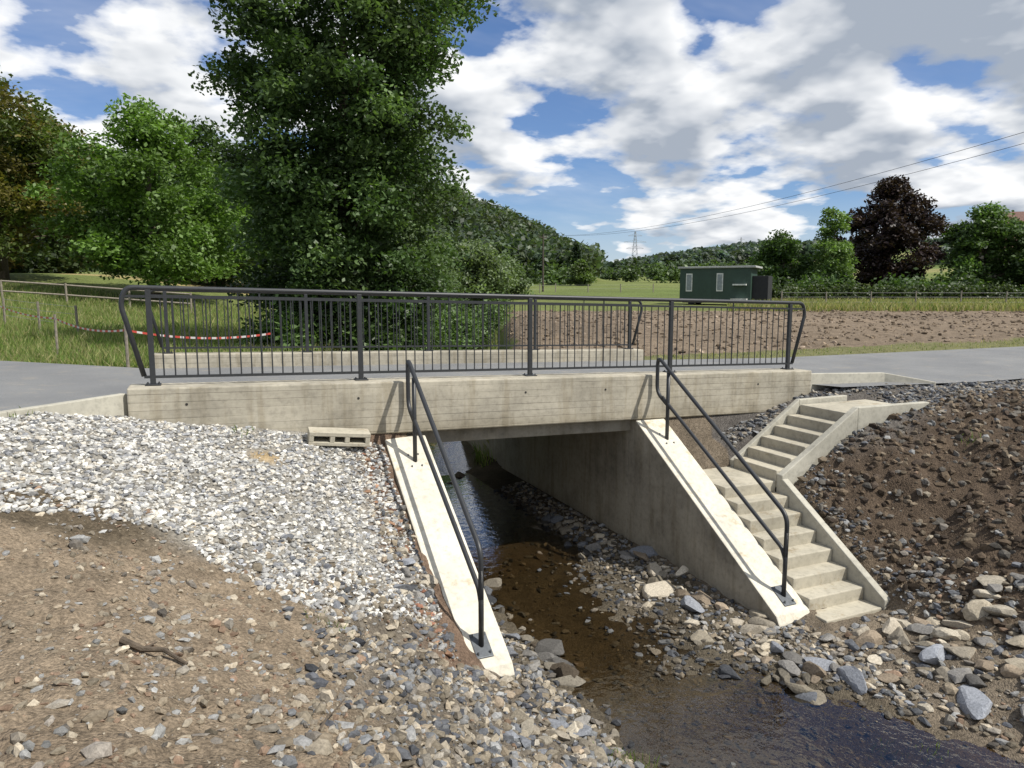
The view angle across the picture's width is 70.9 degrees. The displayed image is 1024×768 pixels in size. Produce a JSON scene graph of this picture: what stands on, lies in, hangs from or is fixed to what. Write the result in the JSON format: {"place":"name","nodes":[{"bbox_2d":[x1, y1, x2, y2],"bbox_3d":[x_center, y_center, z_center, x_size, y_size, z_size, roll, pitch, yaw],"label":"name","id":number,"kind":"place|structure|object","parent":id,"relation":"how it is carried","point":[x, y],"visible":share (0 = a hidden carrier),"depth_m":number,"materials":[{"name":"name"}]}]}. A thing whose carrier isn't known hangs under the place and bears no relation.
{"place":"outdoors","nodes":[
{"label":"outdoors","id":0,"kind":"place"},
{"bbox_2d":[0,411,441,625],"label":"light gravel","id":1,"kind":"structure","parent":0,"point":[77,482],"depth_m":6.96,"materials":[{"name":"grey gravel"}]},
{"bbox_2d":[15,149,608,278],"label":"wooded hill","id":2,"kind":"structure","parent":0,"point":[510,232],"depth_m":224.06,"materials":[{"name":"green plant"}]},
{"bbox_2d":[0,246,1023,767],"bbox_3d":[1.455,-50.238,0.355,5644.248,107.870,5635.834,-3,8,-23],"label":"ground","id":3,"kind":"structure","parent":0,"point":[22,574],"depth_m":7.04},
{"bbox_2d":[2,298,79,333],"bbox_3d":[-16.834,-2.311,25.578,5.174,1.497,0.110,4,8,32],"label":"wire fence","id":4,"kind":"object","parent":3,"relation":"on","point":[39,310],"visible":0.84,"depth_m":25.52,"materials":[{"name":"grey wood"}]},
{"bbox_2d":[0,71,96,279],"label":"broadleaf tree","id":5,"kind":"object","parent":3,"relation":"on","point":[16,173],"visible":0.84,"depth_m":40.15,"materials":[{"name":"green plant"}]},
{"bbox_2d":[1,110,110,273],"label":"broadleaf tree","id":6,"kind":"object","parent":3,"relation":"on","point":[49,239],"visible":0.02,"depth_m":58.81,"materials":[{"name":"green plant"}]},
{"bbox_2d":[0,280,192,312],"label":"pasture fence","id":7,"kind":"object","parent":3,"relation":"on","point":[65,285],"visible":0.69,"depth_m":34.57,"materials":[{"name":"grey wood"}]},
{"bbox_2d":[0,306,270,366],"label":"barrier tape","id":8,"kind":"object","parent":3,"relation":"on","point":[122,330],"visible":0.85,"depth_m":14.39,"materials":[{"name":"red plastic"}]},
{"bbox_2d":[19,92,256,300],"bbox_3d":[-19.212,-9.585,38.430,11.238,10.738,11.203,-3,8,-23],"label":"broadleaf tree","id":9,"kind":"object","parent":3,"relation":"on","point":[141,243],"visible":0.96,"depth_m":36.40,"materials":[{"name":"green plant"}]},
{"bbox_2d":[8,236,421,282],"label":"background shrubs","id":10,"kind":"object","parent":3,"relation":"on","point":[43,264],"visible":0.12,"depth_m":58.30,"materials":[{"name":"green plant"}]},
{"bbox_2d":[152,115,278,286],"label":"broadleaf tree","id":11,"kind":"object","parent":3,"relation":"on","point":[209,137],"visible":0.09,"depth_m":52.61,"materials":[{"name":"green plant"}]},
{"bbox_2d":[119,636,344,730],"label":"dead branches","id":12,"kind":"object","parent":3,"relation":"on","point":[123,640],"visible":1,"depth_m":4.10,"materials":[{"name":"brown wood"}]},
{"bbox_2d":[0,280,500,466],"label":"meadow grass","id":13,"kind":"structure","parent":3,"relation":"on","point":[36,344],"depth_m":24.57,"materials":[{"name":"green plant"}]},
{"bbox_2d":[0,477,556,767],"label":"loose stones","id":14,"kind":"object","parent":3,"relation":"on","point":[22,750],"visible":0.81,"depth_m":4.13,"materials":[{"name":"grey stone"}]},
{"bbox_2d":[244,198,320,281],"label":"broadleaf tree","id":15,"kind":"object","parent":3,"relation":"on","point":[275,254],"visible":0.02,"depth_m":55.11,"materials":[{"name":"green plant"}]},
{"bbox_2d":[307,427,370,446],"bbox_3d":[-2.148,0.656,8.914,0.740,0.170,0.240,3,12,-21],"label":"hollow concrete block","id":16,"kind":"object","parent":3,"relation":"on","point":[355,437],"depth_m":8.85,"materials":[{"name":"beige concrete"}]},
{"bbox_2d":[188,0,499,345],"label":"alder tree","id":17,"kind":"object","parent":3,"relation":"on","point":[366,152],"visible":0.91,"depth_m":18.60,"materials":[{"name":"green plant"}]},
{"bbox_2d":[233,259,516,351],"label":"streamside shrubs","id":18,"kind":"object","parent":3,"relation":"on","point":[461,333],"visible":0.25,"depth_m":20.35,"materials":[{"name":"green plant"}]},
{"bbox_2d":[361,453,454,660],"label":"brick fragments","id":19,"kind":"object","parent":3,"relation":"on","point":[447,652],"visible":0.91,"depth_m":7.48,"materials":[{"name":"brick"}]},
{"bbox_2d":[379,220,460,305],"bbox_3d":[-5.966,-6.320,39.808,6.590,5.752,5.651,0,7,2],"label":"willow tree","id":20,"kind":"object","parent":3,"relation":"on","point":[434,242],"visible":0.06,"depth_m":39.00,"materials":[{"name":"green plant"}]},
{"bbox_2d":[219,505,644,767],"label":"dark gravel","id":21,"kind":"structure","parent":3,"relation":"on","point":[432,745],"depth_m":5.70,"materials":[{"name":"grey gravel"}]},
{"bbox_2d":[442,308,491,349],"bbox_3d":[-2.471,-2.932,44.758,2.734,2.626,60.016,0,7,-1],"label":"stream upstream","id":22,"kind":"object","parent":3,"relation":"on","point":[479,348],"visible":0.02,"depth_m":35.09,"materials":[{"name":"liquid"}]},
{"bbox_2d":[127,348,811,679],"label":"concrete bridge","id":23,"kind":"structure","parent":3,"relation":"on","point":[595,447],"depth_m":10.09,"materials":[{"name":"beige concrete"}]},
{"bbox_2d":[150,290,642,353],"bbox_3d":[-1.712,-1.271,14.902,10.463,1.392,0.150,-3,8,-23],"label":"bridge railing","id":24,"kind":"object","parent":23,"relation":"on","point":[307,347],"visible":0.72,"depth_m":14.51,"materials":[{"name":"metal"}]},
{"bbox_2d":[406,360,493,658],"bbox_3d":[-0.813,1.206,8.245,0.180,2.763,2.748,-3,8,-23],"label":"stair handrail","id":25,"kind":"object","parent":23,"relation":"on","point":[481,645],"visible":1,"depth_m":7.80,"materials":[{"name":"metal"}]},
{"bbox_2d":[118,285,805,385],"bbox_3d":[0.282,-0.703,10.374,10.463,1.392,0.150,-3,8,-23],"label":"bridge railing","id":26,"kind":"object","parent":23,"relation":"on","point":[153,376],"visible":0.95,"depth_m":9.76,"materials":[{"name":"metal"}]},
{"bbox_2d":[655,358,795,606],"bbox_3d":[2.767,1.125,9.744,0.180,2.754,2.868,-3,8,-23],"label":"stair handrail","id":27,"kind":"object","parent":23,"relation":"on","point":[783,595],"visible":1,"depth_m":9.37,"materials":[{"name":"metal"}]},
{"bbox_2d":[449,237,519,310],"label":"willow tree","id":28,"kind":"object","parent":3,"relation":"on","point":[482,270],"visible":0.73,"depth_m":52.04,"materials":[{"name":"green plant"}]},
{"bbox_2d":[9,405,981,767],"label":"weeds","id":29,"kind":"object","parent":3,"relation":"on","point":[659,755],"visible":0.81,"depth_m":6.27,"materials":[{"name":"green plant"}]},
{"bbox_2d":[495,254,535,299],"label":"willow tree","id":30,"kind":"object","parent":3,"relation":"on","point":[522,284],"visible":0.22,"depth_m":68.45,"materials":[{"name":"green plant"}]},
{"bbox_2d":[539,234,546,291],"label":"utility pole","id":31,"kind":"object","parent":3,"relation":"on","point":[542,237],"visible":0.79,"depth_m":101.55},
{"bbox_2d":[545,132,1023,235],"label":"overhead wires","id":32,"kind":"object","parent":31,"relation":"attached to","point":[818,189],"visible":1,"depth_m":43.26,"materials":[{"name":"black metal"}]},
{"bbox_2d":[567,243,581,280],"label":"conifer tree","id":33,"kind":"object","parent":3,"relation":"on","point":[577,252],"visible":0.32,"depth_m":157.01,"materials":[{"name":"green plant"}]},
{"bbox_2d":[562,259,596,285],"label":"broadleaf tree","id":34,"kind":"object","parent":3,"relation":"on","point":[582,272],"visible":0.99,"depth_m":137.07,"materials":[{"name":"green plant"}]},
{"bbox_2d":[523,283,653,293],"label":"wire fence","id":35,"kind":"object","parent":3,"relation":"on","point":[539,285],"visible":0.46,"depth_m":99.02,"materials":[{"name":"brown wood"}]},
{"bbox_2d":[626,232,643,259],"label":"transmission pylon","id":36,"kind":"object","parent":3,"relation":"on","point":[633,246],"visible":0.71,"depth_m":688.07,"materials":[{"name":"metal"}]},
{"bbox_2d":[520,261,855,284],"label":"valley bushes","id":37,"kind":"object","parent":3,"relation":"on","point":[552,275],"visible":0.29,"depth_m":182.03,"materials":[{"name":"green plant"}]},
{"bbox_2d":[372,444,1023,767],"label":"rubble stones","id":38,"kind":"object","parent":3,"relation":"on","point":[974,702],"visible":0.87,"depth_m":7.66,"materials":[{"name":"grey stone"}]},
{"bbox_2d":[600,255,823,280],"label":"distant tree row","id":39,"kind":"object","parent":3,"relation":"on","point":[612,273],"visible":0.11,"depth_m":315.00,"materials":[{"name":"green plant"}]},
{"bbox_2d":[678,266,772,304],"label":"site hut","id":40,"kind":"object","parent":3,"relation":"on","point":[728,282],"visible":0.71,"depth_m":55.01,"materials":[{"name":"metal"}]},
{"bbox_2d":[686,273,746,299],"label":"window frames","id":41,"kind":"structure","parent":40,"relation":"in","point":[740,278],"depth_m":54.45,"materials":[{"name":"metal"}]},
{"bbox_2d":[452,481,1018,767],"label":"streambed gravel","id":42,"kind":"structure","parent":3,"relation":"on","point":[763,667],"depth_m":8.20,"materials":[{"name":"gravel"}]},
{"bbox_2d":[505,308,1023,354],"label":"ploughed clods","id":43,"kind":"object","parent":3,"relation":"on","point":[804,345],"visible":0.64,"depth_m":30.80,"materials":[{"name":"soil"}]},
{"bbox_2d":[600,236,965,278],"bbox_3d":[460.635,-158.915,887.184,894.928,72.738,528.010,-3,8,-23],"label":"distant woods","id":44,"kind":"object","parent":3,"relation":"on","point":[739,252],"visible":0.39,"depth_m":692.11,"materials":[{"name":"green plant"}]},
{"bbox_2d":[748,229,823,285],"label":"broadleaf tree","id":45,"kind":"object","parent":3,"relation":"on","point":[780,254],"visible":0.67,"depth_m":79.92,"materials":[{"name":"green plant"}]},
{"bbox_2d":[703,395,928,622],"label":"concrete stairs","id":46,"kind":"structure","parent":3,"relation":"on","point":[783,450],"depth_m":10.00,"materials":[{"name":"beige concrete"}]},
{"bbox_2d":[804,206,860,279],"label":"birch tree","id":47,"kind":"object","parent":3,"relation":"on","point":[833,255],"visible":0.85,"depth_m":76.06,"materials":[{"name":"green plant"}]},
{"bbox_2d":[722,378,1023,615],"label":"verge gravel","id":48,"kind":"structure","parent":3,"relation":"on","point":[937,389],"depth_m":11.72,"materials":[{"name":"grey gravel"}]},
{"bbox_2d":[727,297,1023,311],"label":"field margin grass","id":49,"kind":"structure","parent":3,"relation":"on","point":[935,304],"depth_m":46.23,"materials":[{"name":"green plant"}]},
{"bbox_2d":[833,174,951,288],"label":"copper beech tree","id":50,"kind":"object","parent":3,"relation":"on","point":[902,217],"visible":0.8,"depth_m":81.43,"materials":[{"name":"purple plant"}]},
{"bbox_2d":[763,262,1023,299],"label":"garden shrubs","id":51,"kind":"object","parent":3,"relation":"on","point":[964,277],"visible":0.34,"depth_m":72.00,"materials":[{"name":"green plant"}]},
{"bbox_2d":[781,291,1007,302],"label":"wire fence","id":52,"kind":"object","parent":3,"relation":"on","point":[915,296],"visible":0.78,"depth_m":50.34,"materials":[{"name":"brown wood"}]},
{"bbox_2d":[772,542,1023,752],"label":"bank gravel","id":53,"kind":"structure","parent":3,"relation":"on","point":[953,718],"depth_m":7.46,"materials":[{"name":"stone"}]},
{"bbox_2d":[772,279,1023,300],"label":"hedge","id":54,"kind":"object","parent":3,"relation":"on","point":[792,291],"visible":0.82,"depth_m":64.88,"materials":[{"name":"green plant"}]},
{"bbox_2d":[794,387,1023,636],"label":"soil clods","id":55,"kind":"object","parent":3,"relation":"on","point":[966,540],"visible":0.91,"depth_m":9.70,"materials":[{"name":"soil"}]},
{"bbox_2d":[827,399,1023,604],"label":"bank stones","id":56,"kind":"object","parent":3,"relation":"on","point":[943,526],"visible":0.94,"depth_m":9.26,"materials":[{"name":"grey stone"}]},
{"bbox_2d":[939,201,1023,287],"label":"broadleaf tree","id":57,"kind":"object","parent":3,"relation":"on","point":[990,229],"visible":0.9,"depth_m":77.31,"materials":[{"name":"green plant"}]},
{"bbox_2d":[976,248,1021,284],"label":"walls","id":58,"kind":"structure","parent":3,"relation":"on","point":[981,257],"depth_m":80.64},
{"bbox_2d":[977,211,1023,251],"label":"roof","id":59,"kind":"structure","parent":58,"relation":"on","point":[1020,215],"depth_m":82.47,"materials":[{"name":"tile"}]},
{"bbox_2d":[998,233,1023,291],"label":"broadleaf tree","id":60,"kind":"object","parent":3,"relation":"on","point":[1018,243],"visible":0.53,"depth_m":76.60,"materials":[{"name":"green plant"}]},
{"bbox_2d":[0,346,1023,410],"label":"road","id":61,"kind":"structure","parent":0,"point":[25,384],"depth_m":13.65,"materials":[{"name":"grey asphalt"}]},
{"bbox_2d":[0,372,935,417],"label":"kerb","id":62,"kind":"structure","parent":61,"relation":"on","point":[113,405],"depth_m":8.10,"materials":[{"name":"concrete"}]},
{"bbox_2d":[0,0,1023,261],"label":"sky","id":63,"kind":"structure","parent":0,"point":[589,117],"materials":[{"name":"blue"}]},
{"bbox_2d":[645,338,1023,358],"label":"verge grass","id":64,"kind":"structure","parent":0,"point":[842,349],"depth_m":20.75,"materials":[{"name":"green plant"}]}
]}

